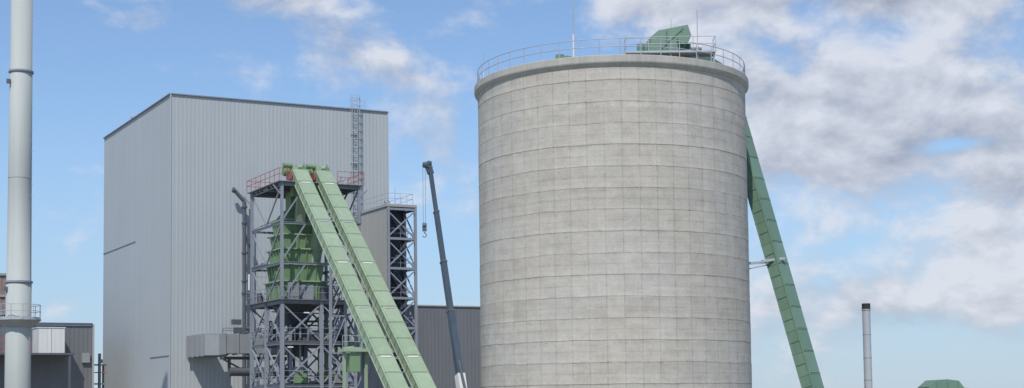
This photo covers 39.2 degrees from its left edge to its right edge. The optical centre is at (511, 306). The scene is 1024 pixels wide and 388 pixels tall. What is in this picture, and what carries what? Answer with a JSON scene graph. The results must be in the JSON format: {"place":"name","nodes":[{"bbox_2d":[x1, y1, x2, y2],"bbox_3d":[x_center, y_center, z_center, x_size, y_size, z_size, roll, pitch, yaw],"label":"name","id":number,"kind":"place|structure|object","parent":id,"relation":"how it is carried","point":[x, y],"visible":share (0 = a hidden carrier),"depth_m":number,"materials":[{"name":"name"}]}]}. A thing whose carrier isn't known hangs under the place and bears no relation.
{"place":"outdoors","nodes":[
{"label":"outdoors","id":0,"kind":"place"},
{"bbox_2d":[0,273,5,324],"bbox_3d":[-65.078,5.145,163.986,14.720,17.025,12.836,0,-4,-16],"label":"brown plant building","id":1,"kind":"structure","parent":0,"point":[2,291],"depth_m":160.36,"materials":[{"name":"metal"}]},
{"bbox_2d":[0,325,91,387],"bbox_3d":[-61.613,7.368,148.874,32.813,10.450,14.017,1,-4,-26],"label":"walls","id":2,"kind":"structure","parent":0,"point":[49,371],"depth_m":148.74,"materials":[{"name":"grey metal"}]},
{"bbox_2d":[36,322,94,387],"bbox_3d":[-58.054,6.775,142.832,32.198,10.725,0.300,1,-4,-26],"label":"trim","id":3,"kind":"structure","parent":2,"relation":"attached to","point":[79,324],"depth_m":149.83,"materials":[{"name":"metal"}]},
{"bbox_2d":[356,193,417,387],"bbox_3d":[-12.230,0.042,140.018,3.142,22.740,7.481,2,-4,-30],"label":"stair tower","id":4,"kind":"structure","parent":0,"point":[384,230],"depth_m":138.16,"materials":[{"name":"metal"}]},
{"bbox_2d":[407,304,480,387],"bbox_3d":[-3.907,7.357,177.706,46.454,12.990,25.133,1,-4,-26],"label":"process hall","id":5,"kind":"structure","parent":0,"point":[435,347],"depth_m":162.26,"materials":[{"name":"grey metal"}]},
{"bbox_2d":[0,0,1023,387],"label":"sky","id":6,"kind":"structure","parent":0,"point":[888,135],"materials":[{"name":"blue"}]},
{"label":"ground","id":7,"kind":"structure","parent":0,"visible":0},
{"bbox_2d":[0,0,40,387],"bbox_3d":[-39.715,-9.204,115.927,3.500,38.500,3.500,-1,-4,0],"label":"tall chimney","id":8,"kind":"object","parent":7,"relation":"on","point":[18,322],"visible":1,"depth_m":115.17,"materials":[{"name":"white paint"}]},
{"bbox_2d":[0,325,74,387],"bbox_3d":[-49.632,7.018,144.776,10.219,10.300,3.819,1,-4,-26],"label":"gallery","id":9,"kind":"object","parent":7,"relation":"on","point":[69,355],"visible":0.38,"depth_m":145.15,"materials":[{"name":"metal"}]},
{"bbox_2d":[32,327,65,352],"bbox_3d":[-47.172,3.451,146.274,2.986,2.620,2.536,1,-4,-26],"label":"plant room container","id":10,"kind":"object","parent":9,"relation":"on","point":[48,339],"visible":0.96,"depth_m":145.27,"materials":[{"name":"grey metal"}]},
{"bbox_2d":[81,353,106,387],"bbox_3d":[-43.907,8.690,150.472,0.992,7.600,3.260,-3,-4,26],"label":"side pipes","id":11,"kind":"object","parent":7,"relation":"on","point":[85,357],"visible":1,"depth_m":151.11,"materials":[{"name":"metal"}]},
{"bbox_2d":[186,328,286,387],"bbox_3d":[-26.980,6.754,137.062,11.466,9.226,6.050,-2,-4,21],"label":"flue gas duct","id":12,"kind":"object","parent":7,"relation":"on","point":[209,345],"visible":0.6,"depth_m":135.64,"materials":[{"name":"metal"}]},
{"bbox_2d":[103,94,387,387],"bbox_3d":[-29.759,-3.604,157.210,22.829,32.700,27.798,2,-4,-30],"label":"industrial building","id":13,"kind":"structure","parent":7,"relation":"on","point":[221,148],"depth_m":145.05,"materials":[{"name":"grey metal"}]},
{"bbox_2d":[103,241,168,357],"bbox_3d":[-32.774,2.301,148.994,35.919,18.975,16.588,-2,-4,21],"label":"wall strips","id":14,"kind":"object","parent":13,"relation":"attached to","point":[117,248],"depth_m":153.69,"materials":[{"name":"grey metal"}]},
{"bbox_2d":[231,187,259,387],"bbox_3d":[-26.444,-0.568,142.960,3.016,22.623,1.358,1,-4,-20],"label":"facade drain pipe","id":15,"kind":"object","parent":13,"relation":"attached to","point":[243,253],"visible":0.89,"depth_m":142.64,"materials":[{"name":"metal"}]},
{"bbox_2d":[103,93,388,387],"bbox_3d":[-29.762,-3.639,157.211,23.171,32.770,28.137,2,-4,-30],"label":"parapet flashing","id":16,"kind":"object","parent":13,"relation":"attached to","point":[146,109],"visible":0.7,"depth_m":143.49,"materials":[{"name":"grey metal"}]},
{"bbox_2d":[350,94,360,263],"bbox_3d":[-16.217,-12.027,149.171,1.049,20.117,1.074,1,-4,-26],"label":"caged ladder","id":17,"kind":"object","parent":13,"relation":"attached to","point":[357,138],"visible":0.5,"depth_m":149.23,"materials":[{"name":"metal"}]},
{"bbox_2d":[243,167,367,387],"bbox_3d":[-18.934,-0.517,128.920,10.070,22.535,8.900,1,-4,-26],"label":"steel hopper tower","id":18,"kind":"structure","parent":7,"relation":"on","point":[297,293],"depth_m":127.53,"materials":[{"name":"grey metal"}]},
{"bbox_2d":[282,162,408,387],"bbox_3d":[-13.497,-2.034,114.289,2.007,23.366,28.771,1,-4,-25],"label":"inclined conveyor","id":19,"kind":"object","parent":7,"relation":"on","point":[376,344],"visible":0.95,"depth_m":114.54,"materials":[{"name":"green metal"}]},
{"bbox_2d":[339,335,392,387],"bbox_3d":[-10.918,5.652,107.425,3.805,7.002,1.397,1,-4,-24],"label":"conveyor service platform","id":20,"kind":"structure","parent":7,"relation":"on","point":[350,362],"depth_m":106.77,"materials":[{"name":"green paint"}]},
{"bbox_2d":[306,164,435,387],"bbox_3d":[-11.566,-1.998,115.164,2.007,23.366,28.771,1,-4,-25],"label":"inclined conveyor","id":21,"kind":"object","parent":7,"relation":"on","point":[410,359],"visible":0.88,"depth_m":114.48,"materials":[{"name":"green metal"}]},
{"bbox_2d":[422,161,466,387],"bbox_3d":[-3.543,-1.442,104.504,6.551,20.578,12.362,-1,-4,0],"label":"mobile crane","id":22,"kind":"object","parent":7,"relation":"on","point":[460,379],"visible":1,"depth_m":107.15,"materials":[{"name":"metal"}]},
{"bbox_2d":[474,1,751,387],"bbox_3d":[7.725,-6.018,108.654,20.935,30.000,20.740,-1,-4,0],"label":"concrete silo","id":23,"kind":"object","parent":7,"relation":"on","point":[613,229],"visible":1,"depth_m":99.73,"materials":[{"name":"concrete"}]},
{"bbox_2d":[746,117,823,387],"bbox_3d":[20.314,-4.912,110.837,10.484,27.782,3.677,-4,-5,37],"label":"silo elevator conveyor","id":24,"kind":"object","parent":7,"relation":"on","point":[775,260],"visible":0.8,"depth_m":110.69,"materials":[{"name":"green metal"}]},
{"bbox_2d":[861,303,871,387],"bbox_3d":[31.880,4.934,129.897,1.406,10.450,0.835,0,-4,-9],"label":"steel exhaust stack","id":25,"kind":"object","parent":7,"relation":"on","point":[866,325],"visible":1,"depth_m":129.76,"materials":[{"name":"metal"}]},
{"bbox_2d":[918,379,963,387],"bbox_3d":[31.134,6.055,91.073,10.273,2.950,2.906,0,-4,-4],"label":"conveyor transfer hood","id":26,"kind":"object","parent":7,"relation":"on","point":[946,383],"visible":1,"depth_m":89.86,"materials":[{"name":"green paint"}]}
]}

